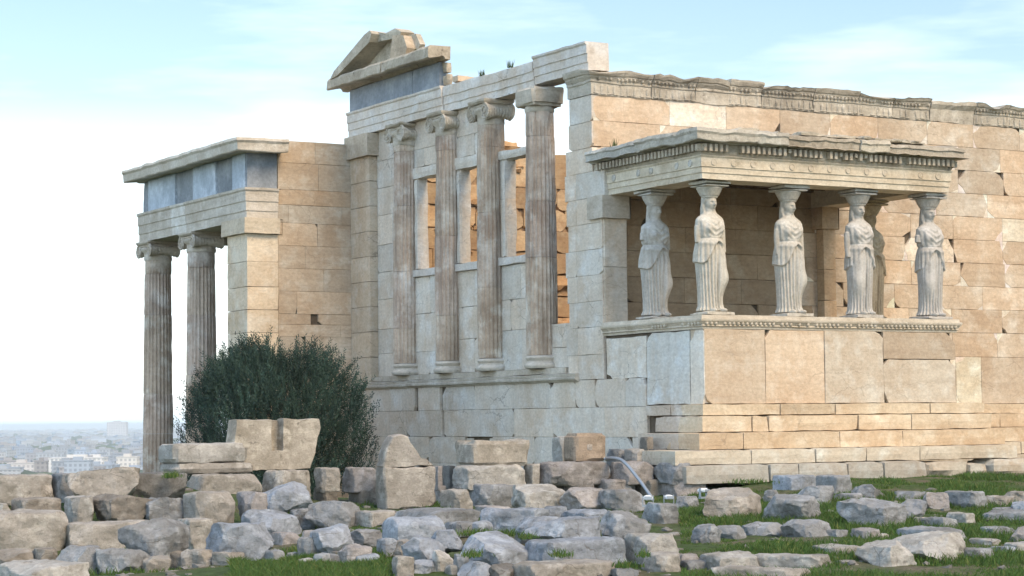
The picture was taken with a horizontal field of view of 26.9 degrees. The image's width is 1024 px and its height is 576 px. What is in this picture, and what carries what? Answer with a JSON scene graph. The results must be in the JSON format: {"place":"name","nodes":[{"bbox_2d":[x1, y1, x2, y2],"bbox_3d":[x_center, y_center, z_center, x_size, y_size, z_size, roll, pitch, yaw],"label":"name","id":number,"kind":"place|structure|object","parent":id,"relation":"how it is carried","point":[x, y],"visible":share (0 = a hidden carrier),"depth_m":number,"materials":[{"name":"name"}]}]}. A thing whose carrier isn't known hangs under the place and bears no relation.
{"place":"outdoors","nodes":[
{"label":"outdoors","id":0,"kind":"place"},
{"bbox_2d":[51,473,74,502],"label":"stone block","id":1,"kind":"object","parent":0,"point":[62,490],"depth_m":31.21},
{"bbox_2d":[64,495,93,523],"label":"stone block","id":2,"kind":"object","parent":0,"point":[80,508],"depth_m":29.42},
{"bbox_2d":[64,457,93,472],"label":"apartment block","id":3,"kind":"structure","parent":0,"point":[76,464],"depth_m":1488.60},
{"bbox_2d":[0,0,1023,429],"label":"sky","id":4,"kind":"structure","parent":0,"point":[92,92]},
{"bbox_2d":[9,428,1023,575],"bbox_3d":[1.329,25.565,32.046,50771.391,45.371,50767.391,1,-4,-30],"label":"ground","id":5,"kind":"structure","parent":0,"point":[217,570],"depth_m":26.17,"materials":[{"name":"plant"}]},
{"bbox_2d":[0,547,34,562],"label":"boulder","id":6,"kind":"object","parent":5,"relation":"on","point":[8,554],"visible":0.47,"depth_m":26.54,"materials":[{"name":"stone"}]},
{"bbox_2d":[0,474,53,505],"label":"stone block","id":7,"kind":"object","parent":5,"relation":"on","point":[13,487],"depth_m":31.00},
{"bbox_2d":[0,508,67,549],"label":"stone block","id":8,"kind":"object","parent":5,"relation":"on","point":[32,529],"depth_m":28.23,"materials":[{"name":"stone"}]},
{"bbox_2d":[10,497,62,510],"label":"stone block","id":9,"kind":"object","parent":5,"relation":"on","point":[22,504],"depth_m":29.64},
{"bbox_2d":[0,558,90,575],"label":"stone slab","id":10,"kind":"object","parent":5,"relation":"on","point":[36,567],"depth_m":22.68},
{"bbox_2d":[33,547,57,559],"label":"stone block","id":11,"kind":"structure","parent":5,"relation":"on","point":[46,553],"depth_m":26.52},
{"bbox_2d":[55,544,100,574],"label":"boulder","id":12,"kind":"object","parent":5,"relation":"on","point":[83,553],"visible":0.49,"depth_m":25.90,"materials":[{"name":"stone"}]},
{"bbox_2d":[0,432,185,474],"bbox_3d":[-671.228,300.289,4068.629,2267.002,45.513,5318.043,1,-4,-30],"label":"city trees","id":13,"kind":"object","parent":5,"relation":"on","point":[49,472],"visible":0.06,"depth_m":2853.81,"materials":[{"name":"green plant"}]},
{"bbox_2d":[65,466,139,495],"bbox_3d":[-5.915,2.846,30.930,1.051,0.551,0.761,1,-4,-21],"label":"boulder","id":14,"kind":"object","parent":5,"relation":"on","point":[124,480],"visible":0.73,"depth_m":30.67,"materials":[{"name":"stone"}]},
{"bbox_2d":[63,519,141,549],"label":"stone block","id":15,"kind":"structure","parent":5,"relation":"on","point":[101,534],"depth_m":28.42,"materials":[{"name":"stone"}]},
{"bbox_2d":[0,427,226,445],"bbox_3d":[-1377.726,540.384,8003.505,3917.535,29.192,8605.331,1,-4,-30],"label":"distant city","id":16,"kind":"object","parent":5,"relation":"on","point":[25,437],"visible":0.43,"depth_m":4500.12},
{"bbox_2d":[107,421,127,435],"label":"apartment block","id":17,"kind":"structure","parent":5,"relation":"on","point":[114,428],"depth_m":4287.53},
{"bbox_2d":[92,493,150,520],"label":"boulder","id":18,"kind":"object","parent":5,"relation":"on","point":[111,507],"visible":0.73,"depth_m":29.52,"materials":[{"name":"stone"}]},
{"bbox_2d":[94,548,149,574],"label":"boulder","id":19,"kind":"object","parent":5,"relation":"on","point":[121,559],"visible":0.7,"depth_m":25.71,"materials":[{"name":"stone"}]},
{"bbox_2d":[120,518,189,556],"bbox_3d":[-4.382,3.147,26.510,0.816,0.591,0.817,-2,-4,27],"label":"boulder","id":20,"kind":"object","parent":5,"relation":"on","point":[160,537],"visible":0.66,"depth_m":26.22,"materials":[{"name":"stone"}]},
{"bbox_2d":[140,556,171,572],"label":"rubble stone","id":21,"kind":"object","parent":5,"relation":"on","point":[148,564],"visible":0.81,"depth_m":25.59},
{"bbox_2d":[132,472,186,498],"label":"stone block","id":22,"kind":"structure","parent":5,"relation":"on","point":[151,485],"depth_m":31.41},
{"bbox_2d":[144,496,183,521],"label":"boulder","id":23,"kind":"object","parent":5,"relation":"on","point":[167,508],"visible":0.69,"depth_m":29.62,"materials":[{"name":"stone"}]},
{"bbox_2d":[179,517,211,548],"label":"stone block","id":24,"kind":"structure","parent":5,"relation":"on","point":[198,528],"depth_m":28.39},
{"bbox_2d":[181,548,211,566],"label":"rubble stone","id":25,"kind":"object","parent":5,"relation":"on","point":[190,557],"visible":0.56,"depth_m":26.00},
{"bbox_2d":[182,491,234,524],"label":"stone block","id":26,"kind":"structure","parent":5,"relation":"on","point":[218,507],"depth_m":29.40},
{"bbox_2d":[187,473,262,493],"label":"stone block","id":27,"kind":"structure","parent":5,"relation":"on","point":[234,483],"depth_m":33.01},
{"bbox_2d":[158,442,252,474],"bbox_3d":[-4.818,2.677,33.732,1.334,0.499,0.821,1,-4,-30],"label":"stone block","id":28,"kind":"object","parent":27,"relation":"on","point":[203,458],"depth_m":33.41,"materials":[{"name":"stone"}]},
{"bbox_2d":[211,551,245,565],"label":"rubble stone","id":29,"kind":"object","parent":5,"relation":"on","point":[218,558],"visible":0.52,"depth_m":25.85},
{"bbox_2d":[204,522,273,560],"bbox_3d":[-3.331,3.139,26.302,0.850,0.562,0.678,1,-4,-28],"label":"boulder","id":30,"kind":"object","parent":5,"relation":"on","point":[253,540],"visible":0.77,"depth_m":26.03,"materials":[{"name":"stone"}]},
{"bbox_2d":[236,491,267,517],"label":"stone block","id":31,"kind":"object","parent":5,"relation":"on","point":[246,500],"depth_m":29.85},
{"bbox_2d":[240,509,299,534],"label":"boulder","id":32,"kind":"object","parent":5,"relation":"on","point":[278,520],"visible":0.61,"depth_m":29.17,"materials":[{"name":"stone"}]},
{"bbox_2d":[171,325,380,495],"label":"olive bush","id":33,"kind":"object","parent":5,"relation":"on","point":[227,389],"visible":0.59,"depth_m":42.44,"materials":[{"name":"green plant"}]},
{"bbox_2d":[259,481,311,512],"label":"boulder","id":34,"kind":"object","parent":5,"relation":"on","point":[288,496],"visible":0.66,"depth_m":31.48,"materials":[{"name":"stone"}]},
{"bbox_2d":[271,531,299,544],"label":"stone block","id":35,"kind":"object","parent":5,"relation":"on","point":[281,538],"depth_m":28.40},
{"bbox_2d":[261,469,310,492],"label":"stone block","id":36,"kind":"object","parent":5,"relation":"on","point":[270,479],"depth_m":33.54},
{"bbox_2d":[226,418,320,470],"bbox_3d":[-3.811,2.496,34.238,1.516,0.842,0.429,1,-4,-30],"label":"stone block","id":37,"kind":"object","parent":36,"relation":"on","point":[281,444],"depth_m":34.12,"materials":[{"name":"stone"}]},
{"bbox_2d":[290,508,314,529],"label":"rubble stone","id":38,"kind":"object","parent":5,"relation":"on","point":[305,522],"visible":0.52,"depth_m":30.00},
{"bbox_2d":[298,536,320,554],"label":"rubble stone","id":39,"kind":"object","parent":5,"relation":"on","point":[307,544],"visible":0.53,"depth_m":26.11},
{"bbox_2d":[312,487,337,501],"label":"stone block","id":40,"kind":"object","parent":5,"relation":"on","point":[319,496],"depth_m":34.04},
{"bbox_2d":[313,466,339,492],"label":"stone block","id":41,"kind":"object","parent":40,"relation":"on","point":[327,479],"depth_m":34.01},
{"bbox_2d":[311,523,352,553],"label":"boulder","id":42,"kind":"object","parent":5,"relation":"on","point":[333,537],"visible":0.66,"depth_m":26.07,"materials":[{"name":"stone"}]},
{"bbox_2d":[306,500,361,528],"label":"boulder","id":43,"kind":"object","parent":5,"relation":"on","point":[320,514],"visible":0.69,"depth_m":29.70,"materials":[{"name":"stone"}]},
{"bbox_2d":[336,544,372,562],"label":"rubble stone","id":44,"kind":"object","parent":5,"relation":"on","point":[347,552],"visible":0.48,"depth_m":24.04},
{"bbox_2d":[348,488,377,504],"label":"stone block","id":45,"kind":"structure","parent":5,"relation":"on","point":[364,495],"depth_m":34.21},
{"bbox_2d":[341,467,376,492],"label":"stone block","id":46,"kind":"object","parent":45,"relation":"on","point":[357,479],"depth_m":34.22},
{"bbox_2d":[350,529,380,546],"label":"boulder","id":47,"kind":"object","parent":5,"relation":"on","point":[368,537],"visible":0.39,"depth_m":26.58,"materials":[{"name":"stone"}]},
{"bbox_2d":[355,509,394,526],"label":"stone block","id":48,"kind":"object","parent":5,"relation":"on","point":[369,518],"depth_m":29.53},
{"bbox_2d":[377,538,395,557],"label":"rubble stone","id":49,"kind":"object","parent":5,"relation":"on","point":[387,545],"visible":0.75,"depth_m":24.60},
{"bbox_2d":[391,555,413,575],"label":"rubble stone","id":50,"kind":"object","parent":5,"relation":"on","point":[402,565],"visible":0.99,"depth_m":23.11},
{"bbox_2d":[376,436,435,508],"bbox_3d":[-1.665,2.899,33.642,0.906,1.168,0.478,1,-4,-22],"label":"stone block","id":51,"kind":"object","parent":5,"relation":"on","point":[406,473],"depth_m":33.43,"materials":[{"name":"stone"}]},
{"bbox_2d":[381,516,446,539],"bbox_3d":[-1.170,2.971,25.985,0.789,0.405,0.945,0,-4,-11],"label":"stone slab","id":52,"kind":"object","parent":5,"relation":"on","point":[402,528],"depth_m":25.59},
{"bbox_2d":[401,534,444,560],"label":"boulder","id":53,"kind":"object","parent":5,"relation":"on","point":[416,547],"visible":0.62,"depth_m":23.85,"materials":[{"name":"stone"}]},
{"bbox_2d":[414,559,433,573],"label":"boulder","id":54,"kind":"object","parent":5,"relation":"on","point":[424,566],"visible":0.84,"depth_m":23.31,"materials":[{"name":"stone"}]},
{"bbox_2d":[392,506,479,522],"bbox_3d":[-1.000,3.064,28.513,0.830,0.303,1.251,1,-4,-27],"label":"stone slab","id":55,"kind":"object","parent":5,"relation":"on","point":[447,514],"depth_m":28.07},
{"bbox_2d":[432,549,453,571],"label":"boulder","id":56,"kind":"object","parent":5,"relation":"on","point":[441,559],"visible":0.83,"depth_m":23.42,"materials":[{"name":"stone"}]},
{"bbox_2d":[432,529,463,552],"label":"boulder","id":57,"kind":"object","parent":5,"relation":"on","point":[449,540],"visible":0.75,"depth_m":24.02,"materials":[{"name":"stone"}]},
{"bbox_2d":[441,489,472,508],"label":"stone block","id":58,"kind":"object","parent":5,"relation":"on","point":[457,498],"depth_m":33.24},
{"bbox_2d":[458,559,491,575],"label":"boulder","id":59,"kind":"object","parent":5,"relation":"on","point":[470,567],"visible":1,"depth_m":22.96,"materials":[{"name":"stone"}]},
{"bbox_2d":[468,483,513,506],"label":"stone block","id":60,"kind":"object","parent":5,"relation":"on","point":[497,494],"depth_m":34.21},
{"bbox_2d":[453,464,525,490],"bbox_3d":[-0.355,3.080,34.867,1.138,0.430,0.662,2,-4,-31],"label":"stone block","id":61,"kind":"object","parent":60,"relation":"on","point":[468,477],"depth_m":34.58,"materials":[{"name":"stone"}]},
{"bbox_2d":[455,439,529,465],"bbox_3d":[-0.326,2.709,35.217,1.047,0.463,0.773,1,-4,-26],"label":"stone block","id":62,"kind":"object","parent":61,"relation":"on","point":[484,452],"depth_m":34.91,"materials":[{"name":"stone"}]},
{"bbox_2d":[461,530,527,565],"bbox_3d":[-0.197,2.928,23.945,0.787,0.420,0.933,-3,-4,38],"label":"boulder","id":63,"kind":"object","parent":5,"relation":"on","point":[505,549],"visible":0.66,"depth_m":23.63,"materials":[{"name":"stone"}]},
{"bbox_2d":[478,507,549,530],"bbox_3d":[0.037,2.970,27.167,0.879,0.401,0.538,-3,-4,29],"label":"stone slab","id":64,"kind":"object","parent":5,"relation":"on","point":[499,518],"depth_m":26.98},
{"bbox_2d":[524,463,539,483],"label":"stone block","id":65,"kind":"object","parent":5,"relation":"on","point":[532,473],"depth_m":35.02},
{"bbox_2d":[514,515,557,543],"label":"boulder","id":66,"kind":"object","parent":5,"relation":"on","point":[526,522],"visible":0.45,"depth_m":25.47,"materials":[{"name":"stone"}]},
{"bbox_2d":[511,483,563,508],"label":"boulder","id":67,"kind":"object","parent":5,"relation":"on","point":[538,495],"visible":0.71,"depth_m":33.02,"materials":[{"name":"stone"}]},
{"bbox_2d":[551,436,565,461],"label":"stone block","id":68,"kind":"object","parent":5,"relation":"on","point":[557,447],"depth_m":36.68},
{"bbox_2d":[116,483,1005,575],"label":"stone chips","id":69,"kind":"object","parent":5,"relation":"on","point":[765,499],"visible":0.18,"depth_m":25.38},
{"bbox_2d":[523,515,601,540],"bbox_3d":[0.662,2.861,25.207,0.733,0.357,0.900,-3,-4,35],"label":"boulder","id":70,"kind":"object","parent":5,"relation":"on","point":[575,526],"visible":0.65,"depth_m":24.95,"materials":[{"name":"stone"}]},
{"bbox_2d":[511,558,615,575],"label":"stone block","id":71,"kind":"object","parent":5,"relation":"on","point":[574,567],"depth_m":22.93,"materials":[{"name":"stone"}]},
{"bbox_2d":[121,28,1023,497],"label":"temple","id":72,"kind":"structure","parent":5,"relation":"on","point":[437,252],"depth_m":42.03,"materials":[{"name":"stone"}]},
{"bbox_2d":[412,164,435,277],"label":"window frame","id":73,"kind":"structure","parent":72,"relation":"in","point":[427,172],"depth_m":45.44,"materials":[{"name":"grey stone"}]},
{"bbox_2d":[454,154,476,271],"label":"window frame","id":74,"kind":"structure","parent":72,"relation":"in","point":[469,162],"depth_m":43.83,"materials":[{"name":"grey stone"}]},
{"bbox_2d":[498,147,525,265],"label":"window frame","id":75,"kind":"structure","parent":72,"relation":"in","point":[509,218],"depth_m":42.24,"materials":[{"name":"grey stone"}]},
{"bbox_2d":[634,189,674,319],"bbox_3d":[2.559,-0.583,38.084,0.621,2.320,0.588,1,-4,-30],"label":"caryatid statue","id":76,"kind":"object","parent":72,"relation":"on","point":[654,265],"visible":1,"depth_m":37.93,"materials":[{"name":"stone"}]},
{"bbox_2d":[688,180,734,314],"bbox_3d":[3.412,-0.673,36.756,0.621,2.321,0.588,1,-4,-30],"label":"caryatid statue","id":77,"kind":"object","parent":72,"relation":"on","point":[709,261],"visible":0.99,"depth_m":36.60,"materials":[{"name":"stone"}]},
{"bbox_2d":[768,184,813,316],"bbox_3d":[4.874,-0.637,37.603,0.621,2.320,0.588,1,-4,-30],"label":"caryatid statue","id":78,"kind":"object","parent":72,"relation":"on","point":[788,261],"visible":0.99,"depth_m":37.45,"materials":[{"name":"stone"}]},
{"bbox_2d":[837,188,882,317],"bbox_3d":[6.223,-0.601,38.384,0.621,2.321,0.588,1,-4,-30],"label":"caryatid statue","id":79,"kind":"object","parent":72,"relation":"on","point":[859,264],"visible":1,"depth_m":38.24,"materials":[{"name":"stone"}]},
{"bbox_2d":[863,200,888,317],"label":"caryatid statue","id":80,"kind":"object","parent":72,"relation":"on","point":[872,209],"visible":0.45,"depth_m":40.19,"materials":[{"name":"stone"}]},
{"bbox_2d":[907,192,952,318],"bbox_3d":[7.641,-0.564,39.209,0.621,2.323,0.593,1,-4,-30],"label":"caryatid statue","id":81,"kind":"object","parent":72,"relation":"on","point":[930,268],"visible":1,"depth_m":39.06,"materials":[{"name":"stone"}]},
{"bbox_2d":[525,536,626,563],"bbox_3d":[0.696,3.003,23.962,1.098,0.428,0.664,1,-4,-27],"label":"stone block","id":82,"kind":"object","parent":5,"relation":"on","point":[601,548],"depth_m":23.74,"materials":[{"name":"stone"}]},
{"bbox_2d":[559,487,604,508],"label":"boulder","id":83,"kind":"object","parent":5,"relation":"on","point":[582,498],"visible":0.69,"depth_m":32.58,"materials":[{"name":"stone"}]},
{"bbox_2d":[595,479,634,490],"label":"stone block","id":84,"kind":"object","parent":5,"relation":"on","point":[614,484],"depth_m":35.17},
{"bbox_2d":[609,461,654,485],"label":"stone block","id":85,"kind":"object","parent":84,"relation":"on","point":[643,470],"depth_m":35.33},
{"bbox_2d":[598,489,645,512],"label":"boulder","id":86,"kind":"object","parent":5,"relation":"on","point":[625,500],"visible":0.78,"depth_m":32.31,"materials":[{"name":"stone"}]},
{"bbox_2d":[601,509,649,538],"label":"boulder","id":87,"kind":"object","parent":5,"relation":"on","point":[618,523],"visible":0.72,"depth_m":25.67,"materials":[{"name":"stone"}]},
{"bbox_2d":[634,479,661,495],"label":"stone block","id":88,"kind":"object","parent":5,"relation":"on","point":[653,486],"depth_m":35.30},
{"bbox_2d":[623,532,678,563],"bbox_3d":[1.550,2.946,24.168,0.486,0.378,0.665,1,-4,-29],"label":"stone block","id":89,"kind":"object","parent":5,"relation":"on","point":[635,542],"depth_m":23.96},
{"bbox_2d":[642,502,678,523],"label":"stone block","id":90,"kind":"object","parent":5,"relation":"on","point":[661,513],"depth_m":28.62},
{"bbox_2d":[641,551,680,571],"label":"stone block","id":91,"kind":"object","parent":5,"relation":"on","point":[661,561],"depth_m":23.42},
{"bbox_2d":[654,462,690,483],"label":"stone block","id":92,"kind":"object","parent":5,"relation":"on","point":[669,473],"depth_m":35.05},
{"bbox_2d":[661,483,705,495],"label":"stone block","id":93,"kind":"object","parent":5,"relation":"on","point":[680,489],"depth_m":35.01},
{"bbox_2d":[690,524,721,543],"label":"boulder","id":94,"kind":"object","parent":5,"relation":"on","point":[704,533],"visible":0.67,"depth_m":25.73,"materials":[{"name":"stone"}]},
{"bbox_2d":[699,551,759,568],"bbox_3d":[2.389,3.058,23.708,0.546,0.285,0.753,0,-4,-17],"label":"stone slab","id":95,"kind":"object","parent":5,"relation":"on","point":[717,559],"depth_m":23.41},
{"bbox_2d":[717,525,744,538],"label":"boulder","id":96,"kind":"object","parent":5,"relation":"on","point":[732,531],"visible":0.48,"depth_m":26.53,"materials":[{"name":"stone"}]},
{"bbox_2d":[703,486,762,517],"bbox_3d":[3.041,2.992,29.525,0.754,0.521,1.015,-2,-4,19],"label":"boulder","id":97,"kind":"object","parent":5,"relation":"on","point":[736,499],"visible":0.74,"depth_m":29.26,"materials":[{"name":"stone"}]},
{"bbox_2d":[711,565,810,575],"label":"stone slab","id":98,"kind":"object","parent":5,"relation":"on","point":[761,570],"depth_m":22.30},
{"bbox_2d":[741,521,784,536],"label":"boulder","id":99,"kind":"object","parent":5,"relation":"on","point":[769,529],"visible":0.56,"depth_m":26.86,"materials":[{"name":"stone"}]},
{"bbox_2d":[762,494,820,519],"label":"boulder","id":100,"kind":"object","parent":5,"relation":"on","point":[797,505],"visible":0.68,"depth_m":28.58,"materials":[{"name":"stone"}]},
{"bbox_2d":[754,553,830,567],"bbox_3d":[3.070,3.040,23.542,0.853,0.258,0.507,-3,-4,30],"label":"stone slab","id":101,"kind":"object","parent":5,"relation":"on","point":[790,560],"depth_m":23.33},
{"bbox_2d":[772,474,814,489],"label":"stone block","id":102,"kind":"object","parent":5,"relation":"on","point":[795,482],"depth_m":34.23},
{"bbox_2d":[781,519,831,537],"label":"boulder","id":103,"kind":"object","parent":5,"relation":"on","point":[807,528],"visible":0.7,"depth_m":26.51,"materials":[{"name":"stone"}]},
{"bbox_2d":[797,485,834,502],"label":"boulder","id":104,"kind":"object","parent":5,"relation":"on","point":[820,492],"visible":0.58,"depth_m":31.51,"materials":[{"name":"stone"}]},
{"bbox_2d":[814,474,852,493],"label":"stone block","id":105,"kind":"object","parent":5,"relation":"on","point":[841,483],"depth_m":33.32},
{"bbox_2d":[852,484,884,498],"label":"boulder","id":106,"kind":"object","parent":5,"relation":"on","point":[868,491],"visible":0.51,"depth_m":32.34,"materials":[{"name":"stone"}]},
{"bbox_2d":[836,498,908,526],"bbox_3d":[4.743,2.981,28.029,0.789,0.465,0.780,2,-4,-35],"label":"boulder","id":107,"kind":"object","parent":5,"relation":"on","point":[865,510],"visible":0.77,"depth_m":27.81,"materials":[{"name":"stone"}]},
{"bbox_2d":[857,540,916,566],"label":"boulder","id":108,"kind":"object","parent":5,"relation":"on","point":[888,553],"visible":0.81,"depth_m":23.45,"materials":[{"name":"stone"}]},
{"bbox_2d":[903,498,926,517],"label":"boulder","id":109,"kind":"object","parent":5,"relation":"on","point":[915,507],"visible":0.43,"depth_m":28.80,"materials":[{"name":"stone"}]},
{"bbox_2d":[895,531,965,560],"bbox_3d":[4.704,2.943,24.128,0.768,0.416,0.787,2,-4,-34],"label":"boulder","id":110,"kind":"object","parent":5,"relation":"on","point":[924,543],"visible":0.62,"depth_m":23.91,"materials":[{"name":"stone"}]},
{"bbox_2d":[897,525,966,538],"bbox_3d":[5.136,3.059,26.343,0.517,0.258,0.843,2,-4,-31],"label":"stone slab","id":111,"kind":"object","parent":5,"relation":"on","point":[911,530],"depth_m":26.24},
{"bbox_2d":[922,491,949,508],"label":"boulder","id":112,"kind":"object","parent":5,"relation":"on","point":[935,500],"visible":0.63,"depth_m":30.56,"materials":[{"name":"stone"}]},
{"bbox_2d":[944,490,987,507],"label":"stone block","id":113,"kind":"object","parent":5,"relation":"on","point":[966,497],"depth_m":30.85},
{"bbox_2d":[983,510,1023,522],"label":"stone slab","id":114,"kind":"object","parent":5,"relation":"on","point":[1011,513],"depth_m":28.66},
{"bbox_2d":[559,485,592,492],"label":"stone block","id":115,"kind":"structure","parent":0,"point":[564,489],"depth_m":35.16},
{"bbox_2d":[539,461,609,486],"bbox_3d":[1.010,3.063,35.374,1.156,0.428,0.666,2,-4,-32],"label":"stone block","id":116,"kind":"object","parent":115,"relation":"on","point":[571,473],"depth_m":35.07,"materials":[{"name":"stone"}]},
{"bbox_2d":[563,433,605,461],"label":"stone block","id":117,"kind":"object","parent":116,"relation":"on","point":[578,447],"depth_m":35.60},
{"bbox_2d":[561,508,607,520],"bbox_3d":[0.919,2.951,27.286,0.424,0.294,0.703,2,-4,-34],"label":"stone slab","id":118,"kind":"object","parent":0,"point":[602,513],"depth_m":27.10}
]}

